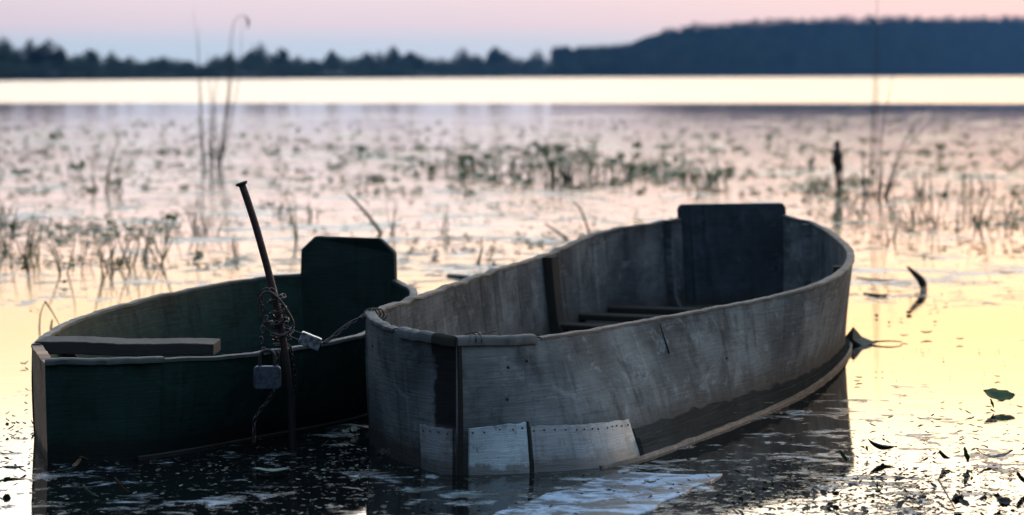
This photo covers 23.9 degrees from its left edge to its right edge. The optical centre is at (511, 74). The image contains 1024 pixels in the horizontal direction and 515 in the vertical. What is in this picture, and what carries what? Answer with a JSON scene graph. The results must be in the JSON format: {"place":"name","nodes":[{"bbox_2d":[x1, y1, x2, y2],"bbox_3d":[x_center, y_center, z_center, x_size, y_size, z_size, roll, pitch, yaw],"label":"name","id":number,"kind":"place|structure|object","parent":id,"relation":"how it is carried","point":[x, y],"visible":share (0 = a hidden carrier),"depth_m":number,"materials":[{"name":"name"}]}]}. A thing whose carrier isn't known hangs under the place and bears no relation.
{"place":"outdoors","nodes":[
{"label":"outdoors","id":0,"kind":"place"},
{"bbox_2d":[0,76,1023,514],"bbox_3d":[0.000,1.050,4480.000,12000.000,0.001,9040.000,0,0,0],"label":"water","id":1,"kind":"structure","parent":0,"point":[974,304],"depth_m":17.04,"materials":[{"name":"liquid"}]},
{"bbox_2d":[0,201,20,251],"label":"sedge tuft","id":2,"kind":"object","parent":1,"relation":"on","point":[5,245],"visible":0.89,"depth_m":14.57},
{"bbox_2d":[2,465,23,468],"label":"leaf","id":3,"kind":"object","parent":1,"relation":"on","point":[10,467],"visible":1,"depth_m":6.36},
{"bbox_2d":[0,208,45,256],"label":"sedge tuft","id":4,"kind":"object","parent":1,"relation":"on","point":[26,246],"visible":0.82,"depth_m":13.99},
{"bbox_2d":[19,223,42,263],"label":"sedge tuft","id":5,"kind":"object","parent":1,"relation":"on","point":[29,251],"visible":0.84,"depth_m":13.61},
{"bbox_2d":[44,222,75,274],"bbox_3d":[-2.392,0.933,12.793,0.133,0.303,0.355,0,0,-29],"label":"sedge tuft","id":6,"kind":"object","parent":1,"relation":"on","point":[58,267],"visible":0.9,"depth_m":12.77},
{"bbox_2d":[67,160,85,172],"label":"lily leaf","id":7,"kind":"object","parent":1,"relation":"on","point":[74,166],"visible":0.93,"depth_m":25.95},
{"bbox_2d":[72,456,87,466],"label":"leaf","id":8,"kind":"object","parent":1,"relation":"on","point":[77,462],"visible":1,"depth_m":6.36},
{"bbox_2d":[72,238,104,268],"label":"sedge tuft","id":9,"kind":"object","parent":1,"relation":"on","point":[82,263],"visible":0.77,"depth_m":13.31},
{"bbox_2d":[87,137,130,190],"bbox_3d":[-3.651,0.826,21.955,0.342,0.517,0.633,0,0,-17],"label":"reed clump","id":10,"kind":"object","parent":1,"relation":"on","point":[108,184],"visible":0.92,"depth_m":21.96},
{"bbox_2d":[91,219,133,273],"bbox_3d":[-2.163,0.905,12.892,0.169,0.358,0.574,0,0,12],"label":"sedge tuft","id":11,"kind":"object","parent":1,"relation":"on","point":[101,257],"visible":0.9,"depth_m":12.94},
{"bbox_2d":[112,222,139,269],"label":"sedge tuft","id":12,"kind":"object","parent":1,"relation":"on","point":[129,250],"visible":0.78,"depth_m":13.22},
{"bbox_2d":[135,218,156,257],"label":"sedge tuft","id":13,"kind":"object","parent":1,"relation":"on","point":[145,248],"visible":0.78,"depth_m":13.86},
{"bbox_2d":[143,209,176,265],"bbox_3d":[-1.942,0.910,13.448,0.199,0.346,0.417,0,0,0],"label":"sedge tuft","id":14,"kind":"object","parent":1,"relation":"on","point":[163,256],"visible":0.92,"depth_m":13.53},
{"bbox_2d":[165,212,180,220],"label":"lily leaf","id":15,"kind":"object","parent":1,"relation":"on","point":[171,217],"visible":0.77,"depth_m":17.11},
{"bbox_2d":[163,214,183,240],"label":"sedge tuft","id":16,"kind":"object","parent":1,"relation":"on","point":[165,226],"visible":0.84,"depth_m":15.35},
{"bbox_2d":[187,198,226,236],"bbox_3d":[-2.019,0.927,15.828,0.237,0.313,0.448,0,0,-19],"label":"sedge tuft","id":17,"kind":"object","parent":1,"relation":"on","point":[205,229],"visible":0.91,"depth_m":15.74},
{"bbox_2d":[193,9,249,169],"bbox_3d":[-3.244,0.166,27.078,0.612,1.832,0.815,0,0,0],"label":"reed clump","id":18,"kind":"object","parent":1,"relation":"on","point":[222,146],"visible":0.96,"depth_m":27.09,"materials":[{"name":"plant"}]},
{"bbox_2d":[31,236,417,462],"bbox_3d":[-0.854,0.851,7.679,1.065,0.537,2.311,0,0,0],"label":"rowing boat","id":19,"kind":"object","parent":1,"relation":"on","point":[96,408],"visible":0.66,"depth_m":7.06,"materials":[{"name":"green paint"}]},
{"bbox_2d":[35,336,220,355],"bbox_3d":[-1.097,0.777,6.914,0.510,0.044,0.134,0,0,2],"label":"plank","id":20,"kind":"object","parent":19,"relation":"on","point":[94,345],"visible":0.95,"depth_m":6.85,"materials":[{"name":"wood"}]},
{"bbox_2d":[232,235,238,255],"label":"sedge tuft","id":21,"kind":"object","parent":1,"relation":"on","point":[234,249],"visible":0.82,"depth_m":14.07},
{"bbox_2d":[236,181,296,447],"bbox_3d":[-0.690,0.749,6.800,0.175,0.902,0.036,0,0,0],"label":"iron stake","id":22,"kind":"object","parent":1,"relation":"in","point":[276,306],"visible":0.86,"depth_m":6.79,"materials":[{"name":"metal"}]},
{"bbox_2d":[257,291,293,336],"bbox_3d":[-0.660,0.669,6.760,0.104,0.128,0.005,0,0,0],"label":"wire loop","id":23,"kind":"object","parent":22,"relation":"attached to","point":[282,303],"visible":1,"depth_m":6.76,"materials":[{"name":"metal"}]},
{"bbox_2d":[259,287,294,341],"bbox_3d":[-0.659,0.675,6.796,0.097,0.161,0.082,0,0,0],"label":"chain","id":24,"kind":"object","parent":22,"relation":"hanging from","point":[275,324],"visible":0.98,"depth_m":6.78,"materials":[{"name":"metal"}]},
{"bbox_2d":[260,315,268,355],"bbox_3d":[-0.693,0.729,6.755,0.017,0.113,0.027,0,0,43],"label":"chain","id":25,"kind":"object","parent":24,"relation":"hanging from","point":[262,337],"visible":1,"depth_m":6.75,"materials":[{"name":"metal"}]},
{"bbox_2d":[253,348,280,388],"bbox_3d":[-0.681,0.819,6.731,0.076,0.113,0.024,0,0,0],"label":"padlock","id":26,"kind":"object","parent":25,"relation":"hanging from","point":[266,377],"visible":1,"depth_m":6.72,"materials":[{"name":"metal"}]},
{"bbox_2d":[252,352,279,443],"bbox_3d":[-0.688,0.902,6.754,0.079,0.254,0.022,0,0,-18],"label":"chain","id":27,"kind":"object","parent":26,"relation":"hanging from","point":[258,411],"visible":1,"depth_m":6.75,"materials":[{"name":"metal"}]},
{"bbox_2d":[273,343,296,405],"bbox_3d":[-0.638,0.887,6.989,0.059,0.237,0.111,0,0,25],"label":"chain","id":28,"kind":"object","parent":22,"relation":"hanging from","point":[292,364],"visible":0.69,"depth_m":6.96,"materials":[{"name":"metal"}]},
{"bbox_2d":[253,467,289,471],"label":"leaf","id":29,"kind":"object","parent":1,"relation":"on","point":[269,470],"visible":1,"depth_m":6.30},
{"bbox_2d":[266,178,293,217],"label":"sedge tuft","id":30,"kind":"object","parent":1,"relation":"on","point":[280,204],"visible":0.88,"depth_m":17.77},
{"bbox_2d":[283,194,297,240],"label":"sedge tuft","id":31,"kind":"object","parent":1,"relation":"on","point":[296,234],"visible":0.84,"depth_m":15.28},
{"bbox_2d":[331,425,356,432],"bbox_3d":[-0.481,1.033,7.037,0.063,0.018,0.082,0,0,29],"label":"leaf heap","id":32,"kind":"object","parent":1,"relation":"on","point":[353,428],"visible":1,"depth_m":7.03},
{"bbox_2d":[348,194,382,233],"bbox_3d":[-0.968,0.922,15.961,0.231,0.271,0.028,0,0,0],"label":"leaning reed","id":33,"kind":"object","parent":1,"relation":"on","point":[377,228],"visible":1,"depth_m":15.95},
{"bbox_2d":[386,195,399,232],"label":"sedge tuft","id":34,"kind":"object","parent":1,"relation":"on","point":[393,218],"visible":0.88,"depth_m":16.05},
{"bbox_2d":[435,204,449,234],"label":"sedge tuft","id":35,"kind":"object","parent":1,"relation":"on","point":[446,232],"visible":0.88,"depth_m":15.93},
{"bbox_2d":[60,422,847,514],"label":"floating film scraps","id":36,"kind":"object","parent":1,"relation":"on","point":[368,467],"visible":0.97,"depth_m":6.18,"materials":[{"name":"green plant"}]},
{"bbox_2d":[445,153,464,168],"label":"water plant","id":37,"kind":"object","parent":1,"relation":"on","point":[453,162],"visible":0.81,"depth_m":27.19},
{"bbox_2d":[446,273,468,278],"bbox_3d":[-0.234,1.046,12.379,0.035,0.039,0.435,0,0,-25],"label":"floating stick","id":38,"kind":"object","parent":1,"relation":"on","point":[460,276],"visible":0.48,"depth_m":12.47,"materials":[{"name":"wood"}]},
{"bbox_2d":[457,154,471,161],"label":"lily leaf","id":39,"kind":"object","parent":1,"relation":"on","point":[467,157],"visible":0.67,"depth_m":28.77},
{"bbox_2d":[464,153,487,171],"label":"water plant","id":40,"kind":"object","parent":1,"relation":"on","point":[474,167],"visible":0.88,"depth_m":26.10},
{"bbox_2d":[476,241,495,263],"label":"sedge tuft","id":41,"kind":"object","parent":1,"relation":"on","point":[479,259],"visible":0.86,"depth_m":13.41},
{"bbox_2d":[490,152,517,173],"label":"water plant","id":42,"kind":"object","parent":1,"relation":"on","point":[509,169],"visible":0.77,"depth_m":25.46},
{"bbox_2d":[0,118,1023,267],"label":"floating weed","id":43,"kind":"object","parent":1,"relation":"on","point":[362,148],"visible":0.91,"depth_m":24.84,"materials":[{"name":"green plant"}]},
{"bbox_2d":[1,237,1023,514],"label":"floating debris","id":44,"kind":"object","parent":1,"relation":"on","point":[869,491],"visible":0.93,"depth_m":6.17,"materials":[{"name":"green plant"}]},
{"bbox_2d":[510,147,551,178],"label":"water plant","id":45,"kind":"object","parent":1,"relation":"on","point":[531,170],"visible":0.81,"depth_m":24.52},
{"bbox_2d":[532,141,550,149],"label":"lily leaf","id":46,"kind":"object","parent":1,"relation":"on","point":[536,144],"visible":0.92,"depth_m":33.01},
{"bbox_2d":[545,223,568,238],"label":"leaning reed","id":47,"kind":"object","parent":1,"relation":"on","point":[559,233],"visible":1,"depth_m":15.39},
{"bbox_2d":[536,152,581,181],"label":"water plant","id":48,"kind":"object","parent":1,"relation":"on","point":[561,172],"visible":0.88,"depth_m":23.66,"materials":[{"name":"plant"}]},
{"bbox_2d":[554,145,565,151],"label":"lily leaf","id":49,"kind":"object","parent":1,"relation":"on","point":[561,148],"visible":0.86,"depth_m":31.98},
{"bbox_2d":[564,152,595,179],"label":"water plant","id":50,"kind":"object","parent":1,"relation":"on","point":[567,172],"visible":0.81,"depth_m":24.23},
{"bbox_2d":[574,201,590,233],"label":"leaning reed","id":51,"kind":"object","parent":1,"relation":"on","point":[585,221],"visible":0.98,"depth_m":15.96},
{"bbox_2d":[588,153,618,177],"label":"water plant","id":52,"kind":"object","parent":1,"relation":"on","point":[596,174],"visible":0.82,"depth_m":24.77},
{"bbox_2d":[494,472,721,514],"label":"board","id":53,"kind":"object","parent":1,"relation":"on","point":[596,497],"visible":0.91,"depth_m":5.99,"materials":[{"name":"wood"}]},
{"bbox_2d":[364,203,854,474],"bbox_3d":[0.507,0.834,8.323,1.179,0.573,4.194,0,0,18],"label":"rowing boat","id":54,"kind":"object","parent":1,"relation":"on","point":[621,345],"visible":0.91,"depth_m":7.33,"materials":[{"name":"wood"}]},
{"bbox_2d":[320,308,387,346],"bbox_3d":[-0.451,0.710,6.806,0.222,0.097,0.036,0,0,-35],"label":"chain","id":55,"kind":"object","parent":54,"relation":"hanging from","point":[333,335],"visible":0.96,"depth_m":6.79,"materials":[{"name":"metal"}]},
{"bbox_2d":[288,330,321,350],"bbox_3d":[-0.576,0.738,6.719,0.095,0.059,0.027,0,0,-6],"label":"padlock","id":56,"kind":"object","parent":55,"relation":"hanging from","point":[309,340],"visible":1,"depth_m":6.71,"materials":[{"name":"metal"}]},
{"bbox_2d":[465,330,495,345],"bbox_3d":[-0.088,0.703,6.425,0.095,0.043,0.046,0,0,-42],"label":"wire tie","id":57,"kind":"object","parent":54,"relation":"attached to","point":[479,334],"visible":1,"depth_m":6.41,"materials":[{"name":"metal"}]},
{"bbox_2d":[608,148,642,175],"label":"water plant","id":58,"kind":"object","parent":1,"relation":"on","point":[630,170],"visible":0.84,"depth_m":25.21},
{"bbox_2d":[643,156,663,174],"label":"water plant","id":59,"kind":"object","parent":1,"relation":"on","point":[645,170],"visible":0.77,"depth_m":25.49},
{"bbox_2d":[678,163,695,181],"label":"water plant","id":60,"kind":"object","parent":1,"relation":"on","point":[685,175],"visible":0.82,"depth_m":23.74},
{"bbox_2d":[691,173,716,190],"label":"water plant","id":61,"kind":"object","parent":1,"relation":"on","point":[712,182],"visible":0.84,"depth_m":21.94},
{"bbox_2d":[700,158,730,182],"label":"water plant","id":62,"kind":"object","parent":1,"relation":"on","point":[717,174],"visible":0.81,"depth_m":23.47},
{"bbox_2d":[808,174,830,190],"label":"sedge tuft","id":63,"kind":"object","parent":1,"relation":"on","point":[828,184],"visible":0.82,"depth_m":21.98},
{"bbox_2d":[801,488,840,496],"bbox_3d":[0.758,1.031,5.966,0.102,0.016,0.050,0,0,-15],"label":"leaf heap","id":64,"kind":"object","parent":1,"relation":"on","point":[822,492],"visible":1,"depth_m":5.96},
{"bbox_2d":[831,140,843,189],"bbox_3d":[2.922,0.843,21.712,0.113,0.516,0.102,0,0,0],"label":"seed head","id":65,"kind":"object","parent":1,"relation":"on","point":[837,158],"visible":0.89,"depth_m":21.69},
{"bbox_2d":[835,192,869,218],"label":"sedge tuft","id":66,"kind":"object","parent":1,"relation":"on","point":[859,216],"visible":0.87,"depth_m":17.79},
{"bbox_2d":[846,327,876,345],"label":"leaf","id":67,"kind":"object","parent":1,"relation":"on","point":[854,336],"visible":0.85,"depth_m":9.41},
{"bbox_2d":[856,277,894,280],"bbox_3d":[1.857,1.049,12.389,0.199,0.012,0.153,0,0,14],"label":"floating stick","id":68,"kind":"object","parent":1,"relation":"on","point":[875,279],"visible":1,"depth_m":12.35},
{"bbox_2d":[868,439,895,449],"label":"leaf","id":69,"kind":"object","parent":1,"relation":"on","point":[881,446],"visible":1,"depth_m":6.63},
{"bbox_2d":[885,222,898,240],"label":"sedge tuft","id":70,"kind":"object","parent":1,"relation":"on","point":[894,236],"visible":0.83,"depth_m":15.29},
{"bbox_2d":[853,0,938,196],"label":"reed clump","id":71,"kind":"object","parent":1,"relation":"on","point":[865,191],"visible":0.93,"depth_m":20.86,"materials":[{"name":"plant"}]},
{"bbox_2d":[879,191,917,218],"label":"sedge tuft","id":72,"kind":"object","parent":1,"relation":"on","point":[894,212],"visible":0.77,"depth_m":17.79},
{"bbox_2d":[896,497,916,507],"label":"leaf","id":73,"kind":"object","parent":1,"relation":"on","point":[900,503],"visible":1,"depth_m":5.84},
{"bbox_2d":[899,191,933,221],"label":"sedge tuft","id":74,"kind":"object","parent":1,"relation":"on","point":[916,208],"visible":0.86,"depth_m":17.32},
{"bbox_2d":[907,266,926,291],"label":"curled leaf","id":75,"kind":"object","parent":1,"relation":"on","point":[920,279],"visible":0.98,"depth_m":11.76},
{"bbox_2d":[906,170,950,195],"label":"sedge tuft","id":76,"kind":"object","parent":1,"relation":"on","point":[922,191],"visible":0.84,"depth_m":21.11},
{"bbox_2d":[934,143,946,152],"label":"lily leaf","id":77,"kind":"object","parent":1,"relation":"on","point":[938,146],"visible":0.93,"depth_m":32.40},
{"bbox_2d":[926,197,959,228],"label":"sedge tuft","id":78,"kind":"object","parent":1,"relation":"on","point":[932,219],"visible":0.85,"depth_m":16.51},
{"bbox_2d":[937,478,954,507],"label":"leaf stalk","id":79,"kind":"object","parent":1,"relation":"on","point":[941,484],"visible":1,"depth_m":5.97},
{"bbox_2d":[963,447,969,462],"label":"leaf","id":80,"kind":"object","parent":1,"relation":"on","point":[966,456],"visible":1,"depth_m":6.48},
{"bbox_2d":[960,196,981,217],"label":"sedge tuft","id":81,"kind":"object","parent":1,"relation":"on","point":[969,209],"visible":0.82,"depth_m":17.88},
{"bbox_2d":[962,171,994,190],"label":"sedge tuft","id":82,"kind":"object","parent":1,"relation":"on","point":[971,186],"visible":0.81,"depth_m":22.10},
{"bbox_2d":[951,493,1011,506],"bbox_3d":[1.129,1.028,5.845,0.140,0.028,0.107,0,0,-10],"label":"leaf heap","id":83,"kind":"object","parent":1,"relation":"on","point":[1002,501],"visible":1,"depth_m":5.82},
{"bbox_2d":[967,182,1017,227],"bbox_3d":[3.338,0.912,16.800,0.311,0.343,0.661,0,0,41],"label":"sedge tuft","id":84,"kind":"object","parent":1,"relation":"on","point":[980,221],"visible":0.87,"depth_m":16.72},
{"bbox_2d":[977,449,1012,457],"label":"leaf","id":85,"kind":"object","parent":1,"relation":"on","point":[1001,455],"visible":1,"depth_m":6.55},
{"bbox_2d":[983,388,1014,400],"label":"leaf","id":86,"kind":"object","parent":1,"relation":"on","point":[997,394],"visible":1,"depth_m":7.65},
{"bbox_2d":[1004,198,1023,222],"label":"sedge tuft","id":87,"kind":"object","parent":1,"relation":"on","point":[1011,213],"visible":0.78,"depth_m":17.23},
{"bbox_2d":[0,21,1023,79],"bbox_3d":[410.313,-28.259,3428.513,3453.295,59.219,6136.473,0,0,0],"label":"shore","id":88,"kind":"structure","parent":0,"point":[799,71],"depth_m":1256.66,"materials":[{"name":"plant"}]},
{"bbox_2d":[0,35,14,66],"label":"lakeside tree","id":89,"kind":"object","parent":88,"relation":"on","point":[6,53],"visible":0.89,"depth_m":451.60,"materials":[{"name":"green plant"}]},
{"bbox_2d":[12,48,23,66],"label":"lakeside tree","id":90,"kind":"object","parent":88,"relation":"on","point":[18,59],"visible":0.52,"depth_m":462.20,"materials":[{"name":"green plant"}]},
{"bbox_2d":[19,38,41,68],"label":"lakeside tree","id":91,"kind":"object","parent":88,"relation":"on","point":[26,56],"visible":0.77,"depth_m":473.53,"materials":[{"name":"green plant"}]},
{"bbox_2d":[28,39,67,66],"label":"lakeside tree","id":92,"kind":"object","parent":88,"relation":"on","point":[46,51],"visible":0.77,"depth_m":471.19,"materials":[{"name":"green plant"}]},
{"bbox_2d":[50,46,67,63],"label":"lakeside tree","id":93,"kind":"object","parent":88,"relation":"on","point":[64,53],"visible":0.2,"depth_m":482.83,"materials":[{"name":"green plant"}]},
{"bbox_2d":[74,48,101,72],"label":"lakeside tree","id":94,"kind":"object","parent":88,"relation":"on","point":[91,55],"visible":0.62,"depth_m":491.42,"materials":[{"name":"green plant"}]},
{"bbox_2d":[101,51,121,66],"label":"lakeside tree","id":95,"kind":"object","parent":88,"relation":"on","point":[110,58],"visible":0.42,"depth_m":508.94,"materials":[{"name":"green plant"}]},
{"bbox_2d":[120,56,138,69],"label":"lakeside tree","id":96,"kind":"object","parent":88,"relation":"on","point":[127,60],"visible":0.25,"depth_m":522.96,"materials":[{"name":"green plant"}]},
{"bbox_2d":[206,55,228,72],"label":"lakeside tree","id":97,"kind":"object","parent":88,"relation":"on","point":[214,60],"visible":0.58,"depth_m":567.41,"materials":[{"name":"green plant"}]},
{"bbox_2d":[220,51,239,67],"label":"lakeside tree","id":98,"kind":"object","parent":88,"relation":"on","point":[226,56],"visible":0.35,"depth_m":581.36,"materials":[{"name":"green plant"}]},
{"bbox_2d":[239,51,255,70],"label":"lakeside tree","id":99,"kind":"object","parent":88,"relation":"on","point":[247,54],"visible":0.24,"depth_m":600.87,"materials":[{"name":"green plant"}]},
{"bbox_2d":[248,42,271,75],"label":"lakeside tree","id":100,"kind":"object","parent":88,"relation":"on","point":[260,53],"visible":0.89,"depth_m":598.94,"materials":[{"name":"green plant"}]},
{"bbox_2d":[270,48,290,70],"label":"lakeside tree","id":101,"kind":"object","parent":88,"relation":"on","point":[282,54],"visible":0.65,"depth_m":619.10,"materials":[{"name":"green plant"}]},
{"bbox_2d":[0,55,583,76],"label":"shoreline thicket","id":102,"kind":"object","parent":88,"relation":"on","point":[139,69],"visible":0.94,"depth_m":608.14,"materials":[{"name":"plant"}]},
{"bbox_2d":[288,55,309,66],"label":"lakeside tree","id":103,"kind":"object","parent":88,"relation":"on","point":[300,60],"visible":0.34,"depth_m":638.99,"materials":[{"name":"green plant"}]},
{"bbox_2d":[307,58,323,71],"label":"lakeside tree","id":104,"kind":"object","parent":88,"relation":"on","point":[311,60],"visible":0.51,"depth_m":641.24,"materials":[{"name":"green plant"}]},
{"bbox_2d":[324,50,341,68],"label":"lakeside tree","id":105,"kind":"object","parent":88,"relation":"on","point":[331,53],"visible":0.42,"depth_m":664.62,"materials":[{"name":"green plant"}]},
{"bbox_2d":[355,52,375,68],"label":"lakeside tree","id":106,"kind":"object","parent":88,"relation":"on","point":[367,56],"visible":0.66,"depth_m":691.82,"materials":[{"name":"green plant"}]},
{"bbox_2d":[372,51,391,67],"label":"lakeside tree","id":107,"kind":"object","parent":88,"relation":"on","point":[380,58],"visible":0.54,"depth_m":711.99,"materials":[{"name":"green plant"}]},
{"bbox_2d":[384,45,402,67],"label":"lakeside tree","id":108,"kind":"object","parent":88,"relation":"on","point":[396,56],"visible":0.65,"depth_m":731.64,"materials":[{"name":"green plant"}]},
{"bbox_2d":[399,52,425,75],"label":"lakeside tree","id":109,"kind":"object","parent":88,"relation":"on","point":[418,60],"visible":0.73,"depth_m":742.26,"materials":[{"name":"green plant"}]},
{"bbox_2d":[451,47,472,67],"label":"lakeside tree","id":110,"kind":"object","parent":88,"relation":"on","point":[468,59],"visible":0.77,"depth_m":810.26,"materials":[{"name":"green plant"}]},
{"bbox_2d":[471,54,486,70],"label":"lakeside tree","id":111,"kind":"object","parent":88,"relation":"on","point":[476,59],"visible":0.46,"depth_m":833.43,"materials":[{"name":"green plant"}]},
{"bbox_2d":[485,46,509,75],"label":"lakeside tree","id":112,"kind":"object","parent":88,"relation":"on","point":[494,55],"visible":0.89,"depth_m":869.75,"materials":[{"name":"green plant"}]},
{"bbox_2d":[506,54,520,71],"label":"lakeside tree","id":113,"kind":"object","parent":88,"relation":"on","point":[512,60],"visible":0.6,"depth_m":884.22,"materials":[{"name":"green plant"}]},
{"bbox_2d":[527,49,545,63],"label":"lakeside tree","id":114,"kind":"object","parent":88,"relation":"on","point":[537,55],"visible":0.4,"depth_m":919.16,"materials":[{"name":"green plant"}]},
{"bbox_2d":[548,14,1023,74],"bbox_3d":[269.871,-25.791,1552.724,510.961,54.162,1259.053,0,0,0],"label":"hill wood","id":115,"kind":"object","parent":88,"relation":"on","point":[563,54],"visible":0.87,"depth_m":1337.22,"materials":[{"name":"plant"}]},
{"bbox_2d":[0,0,1023,74],"label":"sky","id":116,"kind":"structure","parent":0,"point":[142,30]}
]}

